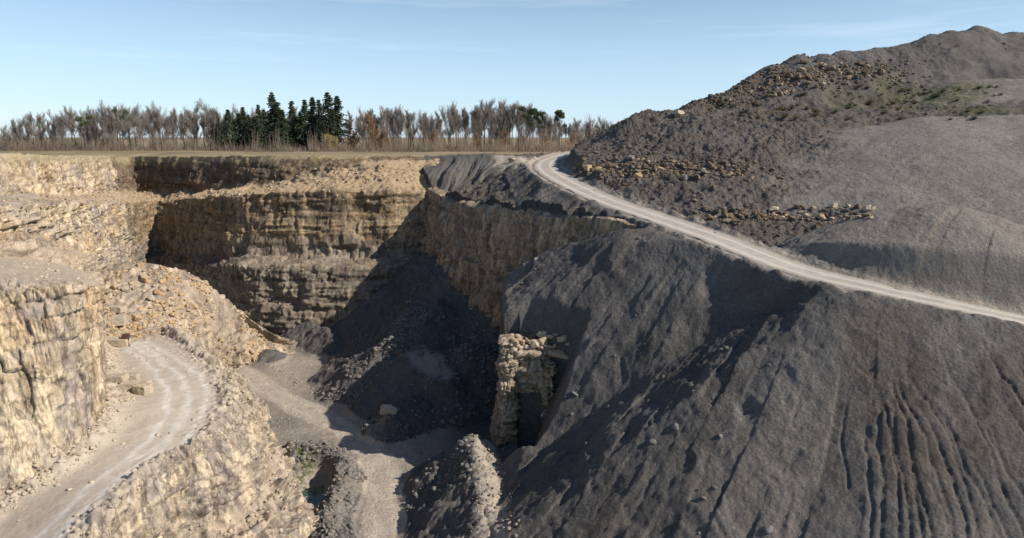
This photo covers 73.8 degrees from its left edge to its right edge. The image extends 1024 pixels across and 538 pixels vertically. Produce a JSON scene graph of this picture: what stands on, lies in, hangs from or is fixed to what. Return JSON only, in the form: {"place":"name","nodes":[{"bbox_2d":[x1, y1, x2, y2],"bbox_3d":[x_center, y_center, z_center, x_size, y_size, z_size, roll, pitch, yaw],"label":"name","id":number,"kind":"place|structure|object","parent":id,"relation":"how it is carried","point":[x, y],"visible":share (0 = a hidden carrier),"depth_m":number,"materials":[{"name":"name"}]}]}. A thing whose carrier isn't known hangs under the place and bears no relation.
{"place":"outdoors","nodes":[
{"label":"outdoors","id":0,"kind":"place"},
{"bbox_2d":[0,256,319,537],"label":"rock bench","id":1,"kind":"object","parent":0,"point":[54,367],"visible":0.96,"depth_m":72.92,"materials":[{"name":"stone"}]},
{"bbox_2d":[105,336,130,346],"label":"stone slab","id":2,"kind":"structure","parent":1,"relation":"on","point":[114,341],"depth_m":107.19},
{"bbox_2d":[106,373,129,382],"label":"stone slab","id":3,"kind":"structure","parent":1,"relation":"on","point":[117,377],"depth_m":89.04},
{"bbox_2d":[128,372,139,379],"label":"stone slab","id":4,"kind":"structure","parent":1,"relation":"on","point":[134,375],"depth_m":91.44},
{"bbox_2d":[117,379,151,391],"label":"stone slab","id":5,"kind":"structure","parent":1,"relation":"on","point":[126,385],"depth_m":88.18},
{"bbox_2d":[132,382,153,395],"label":"stone slab","id":6,"kind":"structure","parent":1,"relation":"on","point":[143,388],"depth_m":87.10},
{"bbox_2d":[0,255,287,537],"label":"bench rubble","id":7,"kind":"object","parent":1,"relation":"on","point":[78,452],"visible":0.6,"depth_m":76.52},
{"bbox_2d":[96,261,297,368],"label":"rubble bank","id":8,"kind":"structure","parent":0,"point":[229,334],"depth_m":131.46,"materials":[{"name":"stone"}]},
{"bbox_2d":[108,314,127,325],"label":"stone slab","id":9,"kind":"structure","parent":8,"relation":"on","point":[118,320],"depth_m":112.31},
{"bbox_2d":[109,305,127,312],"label":"stone slab","id":10,"kind":"structure","parent":8,"relation":"on","point":[119,308],"depth_m":116.43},
{"bbox_2d":[0,153,442,332],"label":"quarry wall","id":11,"kind":"structure","parent":0,"point":[333,244],"depth_m":185.98,"materials":[{"name":"stone"}]},
{"bbox_2d":[0,158,439,271],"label":"rubble on ledges","id":12,"kind":"object","parent":11,"relation":"on","point":[88,197],"visible":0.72,"depth_m":188.87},
{"bbox_2d":[0,137,583,155],"bbox_3d":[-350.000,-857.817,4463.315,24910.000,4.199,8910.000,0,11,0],"label":"plateau","id":13,"kind":"structure","parent":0,"point":[165,153],"depth_m":264.77,"materials":[{"name":"brown soil"}]},
{"bbox_2d":[12,120,23,147],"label":"bare tree","id":14,"kind":"object","parent":13,"relation":"on","point":[19,130],"visible":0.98,"depth_m":295.41,"materials":[{"name":"grey plant"}]},
{"bbox_2d":[21,112,35,148],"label":"bare tree","id":15,"kind":"object","parent":13,"relation":"on","point":[30,119],"visible":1,"depth_m":296.29,"materials":[{"name":"grey plant"}]},
{"bbox_2d":[33,112,46,146],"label":"bare tree","id":16,"kind":"object","parent":13,"relation":"on","point":[37,124],"visible":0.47,"depth_m":316.05,"materials":[{"name":"grey plant"}]},
{"bbox_2d":[34,111,46,148],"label":"bare tree","id":17,"kind":"object","parent":13,"relation":"on","point":[44,127],"visible":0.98,"depth_m":297.91,"materials":[{"name":"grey plant"}]},
{"bbox_2d":[46,109,67,146],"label":"bare tree","id":18,"kind":"object","parent":13,"relation":"on","point":[56,122],"visible":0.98,"depth_m":294.11,"materials":[{"name":"grey plant"}]},
{"bbox_2d":[59,106,76,148],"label":"bare tree","id":19,"kind":"object","parent":13,"relation":"on","point":[69,116],"visible":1,"depth_m":299.93,"materials":[{"name":"grey plant"}]},
{"bbox_2d":[75,121,93,149],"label":"bare tree","id":20,"kind":"object","parent":13,"relation":"on","point":[79,128],"visible":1,"depth_m":296.48,"materials":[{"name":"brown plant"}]},
{"bbox_2d":[75,115,93,148],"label":"pine tree","id":21,"kind":"object","parent":13,"relation":"on","point":[77,118],"visible":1,"depth_m":295.71,"materials":[{"name":"green plant"}]},
{"bbox_2d":[72,105,98,142],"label":"bare tree","id":22,"kind":"object","parent":13,"relation":"on","point":[86,114],"visible":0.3,"depth_m":315.08,"materials":[{"name":"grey plant"}]},
{"bbox_2d":[86,109,102,148],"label":"bare tree","id":23,"kind":"object","parent":13,"relation":"on","point":[93,124],"visible":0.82,"depth_m":303.58,"materials":[{"name":"grey plant"}]},
{"bbox_2d":[94,107,108,148],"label":"bare tree","id":24,"kind":"object","parent":13,"relation":"on","point":[103,117],"visible":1,"depth_m":292.38,"materials":[{"name":"grey plant"}]},
{"bbox_2d":[91,99,115,146],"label":"bare tree","id":25,"kind":"object","parent":13,"relation":"on","point":[97,113],"visible":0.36,"depth_m":317.47,"materials":[{"name":"grey plant"}]},
{"bbox_2d":[104,107,114,148],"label":"bare tree","id":26,"kind":"object","parent":13,"relation":"on","point":[110,123],"visible":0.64,"depth_m":303.12,"materials":[{"name":"grey plant"}]},
{"bbox_2d":[97,104,138,146],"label":"bare tree","id":27,"kind":"object","parent":13,"relation":"on","point":[122,124],"visible":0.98,"depth_m":295.67,"materials":[{"name":"grey plant"}]},
{"bbox_2d":[111,109,128,149],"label":"pine tree","id":28,"kind":"object","parent":13,"relation":"on","point":[124,112],"visible":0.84,"depth_m":296.82,"materials":[{"name":"green plant"}]},
{"bbox_2d":[113,102,149,147],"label":"bare tree","id":29,"kind":"object","parent":13,"relation":"on","point":[132,115],"visible":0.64,"depth_m":299.70,"materials":[{"name":"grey plant"}]},
{"bbox_2d":[126,110,144,148],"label":"bare tree","id":30,"kind":"object","parent":13,"relation":"on","point":[140,123],"visible":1,"depth_m":293.37,"materials":[{"name":"grey plant"}]},
{"bbox_2d":[135,109,162,148],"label":"bare tree","id":31,"kind":"object","parent":13,"relation":"on","point":[147,123],"visible":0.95,"depth_m":297.00,"materials":[{"name":"grey plant"}]},
{"bbox_2d":[144,101,166,141],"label":"bare tree","id":32,"kind":"object","parent":13,"relation":"on","point":[163,116],"visible":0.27,"depth_m":338.12,"materials":[{"name":"grey plant"}]},
{"bbox_2d":[152,109,163,149],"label":"bare tree","id":33,"kind":"object","parent":13,"relation":"on","point":[156,116],"visible":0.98,"depth_m":296.21,"materials":[{"name":"grey plant"}]},
{"bbox_2d":[163,114,171,140],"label":"bare tree","id":34,"kind":"object","parent":13,"relation":"on","point":[167,122],"visible":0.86,"depth_m":316.50,"materials":[{"name":"grey plant"}]},
{"bbox_2d":[168,114,180,147],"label":"bare tree","id":35,"kind":"object","parent":13,"relation":"on","point":[172,133],"visible":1,"depth_m":295.60,"materials":[{"name":"grey plant"}]},
{"bbox_2d":[174,108,189,145],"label":"bare tree","id":36,"kind":"object","parent":13,"relation":"on","point":[185,132],"visible":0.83,"depth_m":304.39,"materials":[{"name":"grey plant"}]},
{"bbox_2d":[176,101,200,144],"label":"bare tree","id":37,"kind":"object","parent":13,"relation":"on","point":[195,111],"visible":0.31,"depth_m":332.32,"materials":[{"name":"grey plant"}]},
{"bbox_2d":[183,110,200,146],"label":"bare tree","id":38,"kind":"object","parent":13,"relation":"on","point":[193,119],"visible":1,"depth_m":298.08,"materials":[{"name":"grey plant"}]},
{"bbox_2d":[199,111,205,145],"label":"bare tree","id":39,"kind":"object","parent":13,"relation":"on","point":[202,118],"visible":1,"depth_m":298.33,"materials":[{"name":"grey plant"}]},
{"bbox_2d":[197,98,223,140],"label":"bare tree","id":40,"kind":"object","parent":13,"relation":"on","point":[206,111],"visible":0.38,"depth_m":306.45,"materials":[{"name":"grey plant"}]},
{"bbox_2d":[207,107,218,147],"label":"bare tree","id":41,"kind":"object","parent":13,"relation":"on","point":[212,118],"visible":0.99,"depth_m":294.94,"materials":[{"name":"grey plant"}]},
{"bbox_2d":[208,125,222,145],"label":"conifer tree","id":42,"kind":"object","parent":13,"relation":"on","point":[211,132],"visible":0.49,"depth_m":299.91,"materials":[{"name":"green plant"}]},
{"bbox_2d":[207,114,224,144],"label":"conifer tree","id":43,"kind":"object","parent":13,"relation":"on","point":[218,124],"visible":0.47,"depth_m":301.92,"materials":[{"name":"green plant"}]},
{"bbox_2d":[215,109,241,149],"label":"conifer tree","id":44,"kind":"object","parent":13,"relation":"on","point":[227,122],"visible":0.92,"depth_m":290.87,"materials":[{"name":"green plant"}]},
{"bbox_2d":[227,113,248,146],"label":"conifer tree","id":45,"kind":"object","parent":13,"relation":"on","point":[237,120],"visible":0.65,"depth_m":295.84,"materials":[{"name":"green plant"}]},
{"bbox_2d":[231,107,262,148],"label":"conifer tree","id":46,"kind":"object","parent":13,"relation":"on","point":[242,126],"visible":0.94,"depth_m":293.14,"materials":[{"name":"green plant"}]},
{"bbox_2d":[248,105,272,150],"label":"conifer tree","id":47,"kind":"object","parent":13,"relation":"on","point":[257,120],"visible":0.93,"depth_m":288.98,"materials":[{"name":"green plant"}]},
{"bbox_2d":[250,109,271,147],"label":"conifer tree","id":48,"kind":"object","parent":13,"relation":"on","point":[264,115],"visible":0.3,"depth_m":298.56,"materials":[{"name":"green plant"}]},
{"bbox_2d":[257,92,289,145],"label":"conifer tree","id":49,"kind":"object","parent":13,"relation":"on","point":[270,98],"visible":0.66,"depth_m":292.41,"materials":[{"name":"green plant"}]},
{"bbox_2d":[260,102,295,145],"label":"conifer tree","id":50,"kind":"object","parent":13,"relation":"on","point":[277,108],"visible":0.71,"depth_m":290.61,"materials":[{"name":"green plant"}]},
{"bbox_2d":[270,108,294,147],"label":"conifer tree","id":51,"kind":"object","parent":13,"relation":"on","point":[282,119],"visible":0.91,"depth_m":290.08,"materials":[{"name":"green plant"}]},
{"bbox_2d":[285,101,297,146],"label":"conifer tree","id":52,"kind":"object","parent":13,"relation":"on","point":[291,108],"visible":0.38,"depth_m":302.33,"materials":[{"name":"green plant"}]},
{"bbox_2d":[287,112,305,149],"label":"conifer tree","id":53,"kind":"object","parent":13,"relation":"on","point":[300,143],"visible":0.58,"depth_m":294.94,"materials":[{"name":"green plant"}]},
{"bbox_2d":[291,100,318,150],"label":"conifer tree","id":54,"kind":"object","parent":13,"relation":"on","point":[306,114],"visible":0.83,"depth_m":292.14,"materials":[{"name":"green plant"}]},
{"bbox_2d":[301,97,323,143],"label":"conifer tree","id":55,"kind":"object","parent":13,"relation":"on","point":[312,105],"visible":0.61,"depth_m":296.49,"materials":[{"name":"green plant"}]},
{"bbox_2d":[0,110,642,152],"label":"undergrowth","id":56,"kind":"object","parent":13,"relation":"on","point":[421,147],"visible":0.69,"depth_m":283.90,"materials":[{"name":"plant"}]},
{"bbox_2d":[312,114,330,149],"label":"conifer tree","id":57,"kind":"object","parent":13,"relation":"on","point":[321,118],"visible":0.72,"depth_m":289.04,"materials":[{"name":"green plant"}]},
{"bbox_2d":[314,100,328,132],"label":"conifer tree","id":58,"kind":"object","parent":13,"relation":"on","point":[318,106],"visible":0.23,"depth_m":301.43,"materials":[{"name":"green plant"}]},
{"bbox_2d":[320,133,338,149],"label":"catkin bush","id":59,"kind":"object","parent":13,"relation":"on","point":[333,140],"visible":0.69,"depth_m":280.49,"materials":[{"name":"yellow plant"}]},
{"bbox_2d":[312,92,347,144],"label":"conifer tree","id":60,"kind":"object","parent":13,"relation":"on","point":[327,103],"visible":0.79,"depth_m":290.58,"materials":[{"name":"green plant"}]},
{"bbox_2d":[316,109,346,145],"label":"conifer tree","id":61,"kind":"object","parent":13,"relation":"on","point":[333,116],"visible":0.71,"depth_m":290.66,"materials":[{"name":"green plant"}]},
{"bbox_2d":[319,96,354,148],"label":"conifer tree","id":62,"kind":"object","parent":13,"relation":"on","point":[337,108],"visible":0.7,"depth_m":295.85,"materials":[{"name":"green plant"}]},
{"bbox_2d":[345,129,360,146],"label":"bush","id":63,"kind":"object","parent":13,"relation":"on","point":[355,136],"visible":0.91,"depth_m":288.95,"materials":[{"name":"brown plant"}]},
{"bbox_2d":[349,108,368,144],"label":"bare tree","id":64,"kind":"object","parent":13,"relation":"on","point":[358,121],"visible":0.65,"depth_m":298.00,"materials":[{"name":"grey plant"}]},
{"bbox_2d":[364,112,382,146],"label":"russet tree","id":65,"kind":"object","parent":13,"relation":"on","point":[370,123],"visible":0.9,"depth_m":287.14,"materials":[{"name":"brown plant"}]},
{"bbox_2d":[374,105,389,133],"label":"bare tree","id":66,"kind":"object","parent":13,"relation":"on","point":[382,118],"visible":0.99,"depth_m":292.32,"materials":[{"name":"grey plant"}]},
{"bbox_2d":[375,131,388,147],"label":"bush","id":67,"kind":"object","parent":13,"relation":"on","point":[380,142],"visible":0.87,"depth_m":288.16,"materials":[{"name":"brown plant"}]},
{"bbox_2d":[386,110,395,143],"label":"bare tree","id":68,"kind":"object","parent":13,"relation":"on","point":[391,120],"visible":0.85,"depth_m":296.98,"materials":[{"name":"grey plant"}]},
{"bbox_2d":[391,110,404,141],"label":"bare tree","id":69,"kind":"object","parent":13,"relation":"on","point":[395,129],"visible":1,"depth_m":295.43,"materials":[{"name":"grey plant"}]},
{"bbox_2d":[391,106,407,145],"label":"bare tree","id":70,"kind":"object","parent":13,"relation":"on","point":[396,112],"visible":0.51,"depth_m":308.26,"materials":[{"name":"grey plant"}]},
{"bbox_2d":[404,109,418,147],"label":"bare tree","id":71,"kind":"object","parent":13,"relation":"on","point":[408,121],"visible":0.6,"depth_m":313.67,"materials":[{"name":"grey plant"}]},
{"bbox_2d":[406,112,418,146],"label":"bare tree","id":72,"kind":"object","parent":13,"relation":"on","point":[413,126],"visible":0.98,"depth_m":296.63,"materials":[{"name":"grey plant"}]},
{"bbox_2d":[419,113,428,139],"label":"bare tree","id":73,"kind":"object","parent":13,"relation":"on","point":[425,128],"visible":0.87,"depth_m":297.41,"materials":[{"name":"grey plant"}]},
{"bbox_2d":[414,113,433,142],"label":"bare tree","id":74,"kind":"object","parent":13,"relation":"on","point":[420,127],"visible":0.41,"depth_m":314.96,"materials":[{"name":"grey plant"}]},
{"bbox_2d":[426,101,470,146],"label":"bare tree","id":75,"kind":"object","parent":13,"relation":"on","point":[448,115],"visible":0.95,"depth_m":295.52,"materials":[{"name":"grey plant"}]},
{"bbox_2d":[461,106,468,136],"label":"bare tree","id":76,"kind":"object","parent":13,"relation":"on","point":[464,113],"visible":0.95,"depth_m":297.54,"materials":[{"name":"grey plant"}]},
{"bbox_2d":[469,111,477,144],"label":"bare tree","id":77,"kind":"object","parent":13,"relation":"on","point":[471,113],"visible":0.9,"depth_m":294.17,"materials":[{"name":"grey plant"}]},
{"bbox_2d":[467,101,485,147],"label":"bare tree","id":78,"kind":"object","parent":13,"relation":"on","point":[481,127],"visible":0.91,"depth_m":294.36,"materials":[{"name":"grey plant"}]},
{"bbox_2d":[476,109,488,143],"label":"bare tree","id":79,"kind":"object","parent":13,"relation":"on","point":[484,118],"visible":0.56,"depth_m":312.82,"materials":[{"name":"grey plant"}]},
{"bbox_2d":[485,109,495,143],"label":"bare tree","id":80,"kind":"object","parent":13,"relation":"on","point":[491,128],"visible":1,"depth_m":295.56,"materials":[{"name":"grey plant"}]},
{"bbox_2d":[492,109,504,141],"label":"bare tree","id":81,"kind":"object","parent":13,"relation":"on","point":[502,115],"visible":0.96,"depth_m":295.83,"materials":[{"name":"grey plant"}]},
{"bbox_2d":[489,98,510,145],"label":"bare tree","id":82,"kind":"object","parent":13,"relation":"on","point":[503,104],"visible":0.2,"depth_m":333.19,"materials":[{"name":"grey plant"}]},
{"bbox_2d":[497,102,508,140],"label":"bare tree","id":83,"kind":"object","parent":13,"relation":"on","point":[503,126],"visible":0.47,"depth_m":317.75,"materials":[{"name":"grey plant"}]},
{"bbox_2d":[499,130,510,149],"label":"bush","id":84,"kind":"object","parent":13,"relation":"on","point":[505,133],"visible":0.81,"depth_m":286.42,"materials":[{"name":"brown plant"}]},
{"bbox_2d":[504,106,516,147],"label":"bare tree","id":85,"kind":"object","parent":13,"relation":"on","point":[508,114],"visible":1,"depth_m":293.99,"materials":[{"name":"grey plant"}]},
{"bbox_2d":[511,103,523,133],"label":"bare tree","id":86,"kind":"object","parent":13,"relation":"on","point":[519,116],"visible":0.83,"depth_m":300.79,"materials":[{"name":"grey plant"}]},
{"bbox_2d":[515,100,530,144],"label":"bare tree","id":87,"kind":"object","parent":13,"relation":"on","point":[522,124],"visible":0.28,"depth_m":318.40,"materials":[{"name":"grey plant"}]},
{"bbox_2d":[518,106,537,145],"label":"pine tree","id":88,"kind":"object","parent":13,"relation":"on","point":[533,110],"visible":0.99,"depth_m":291.90,"materials":[{"name":"green plant"}]},
{"bbox_2d":[525,102,535,143],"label":"bare tree","id":89,"kind":"object","parent":13,"relation":"on","point":[528,109],"visible":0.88,"depth_m":293.13,"materials":[{"name":"grey plant"}]},
{"bbox_2d":[534,111,545,148],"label":"pine tree","id":90,"kind":"object","parent":13,"relation":"on","point":[538,118],"visible":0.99,"depth_m":293.46,"materials":[{"name":"green plant"}]},
{"bbox_2d":[534,111,553,147],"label":"bare tree","id":91,"kind":"object","parent":13,"relation":"on","point":[538,126],"visible":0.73,"depth_m":297.38,"materials":[{"name":"grey plant"}]},
{"bbox_2d":[551,116,562,144],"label":"bare tree","id":92,"kind":"object","parent":13,"relation":"on","point":[557,126],"visible":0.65,"depth_m":299.16,"materials":[{"name":"grey plant"}]},
{"bbox_2d":[554,110,566,148],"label":"pine tree","id":93,"kind":"object","parent":13,"relation":"on","point":[560,114],"visible":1,"depth_m":294.53,"materials":[{"name":"green plant"}]},
{"bbox_2d":[572,117,583,141],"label":"bare tree","id":94,"kind":"object","parent":13,"relation":"on","point":[576,128],"visible":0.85,"depth_m":297.18,"materials":[{"name":"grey plant"}]},
{"bbox_2d":[591,115,605,132],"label":"bare tree","id":95,"kind":"object","parent":13,"relation":"on","point":[598,125],"visible":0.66,"depth_m":301.39,"materials":[{"name":"grey plant"}]},
{"bbox_2d":[302,485,324,506],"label":"pond water","id":96,"kind":"structure","parent":0,"point":[314,495],"depth_m":102.95,"materials":[{"name":"blue liquid"}]},
{"bbox_2d":[489,371,500,447],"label":"buried rock face","id":97,"kind":"object","parent":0,"point":[493,418],"visible":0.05,"depth_m":117.21},
{"bbox_2d":[0,0,1023,155],"label":"sky","id":98,"kind":"structure","parent":0,"point":[612,60],"materials":[{"name":"blue"}]},
{"bbox_2d":[419,178,637,337],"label":"rock face","id":99,"kind":"object","parent":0,"point":[481,251],"visible":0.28,"depth_m":150.69},
{"bbox_2d":[234,25,1023,537],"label":"pit ground","id":100,"kind":"structure","parent":0,"point":[858,415],"depth_m":93.41,"materials":[{"name":"gravel"}]},
{"bbox_2d":[380,404,397,414],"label":"boulder","id":101,"kind":"object","parent":100,"relation":"on","point":[385,409],"visible":1,"depth_m":118.75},
{"bbox_2d":[261,363,526,537],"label":"pale rubble","id":102,"kind":"object","parent":100,"relation":"on","point":[480,496],"visible":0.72,"depth_m":94.50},
{"bbox_2d":[493,333,521,448],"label":"rock pillar","id":103,"kind":"object","parent":100,"relation":"on","point":[505,429],"visible":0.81,"depth_m":103.35,"materials":[{"name":"stone"}]},
{"bbox_2d":[282,231,772,537],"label":"grey rubble","id":104,"kind":"object","parent":100,"relation":"on","point":[767,529],"visible":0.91,"depth_m":122.75,"materials":[{"name":"stone"}]},
{"bbox_2d":[512,339,559,392],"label":"rock stub","id":105,"kind":"object","parent":100,"relation":"on","point":[530,375],"visible":0.43,"depth_m":103.61,"materials":[{"name":"stone"}]},
{"bbox_2d":[552,349,568,358],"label":"boulder","id":106,"kind":"object","parent":105,"relation":"on","point":[558,353],"visible":0.81,"depth_m":102.30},
{"bbox_2d":[538,359,556,435],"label":"rock pillar","id":107,"kind":"object","parent":100,"relation":"on","point":[548,394],"visible":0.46,"depth_m":101.94,"materials":[{"name":"stone"}]},
{"bbox_2d":[465,29,1014,236],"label":"brown rubble","id":108,"kind":"object","parent":100,"relation":"on","point":[722,172],"visible":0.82,"depth_m":156.94,"materials":[{"name":"stone"}]},
{"bbox_2d":[532,152,1023,323],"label":"haul road","id":109,"kind":"structure","parent":0,"point":[548,169],"depth_m":98.11,"materials":[{"name":"gravel"}]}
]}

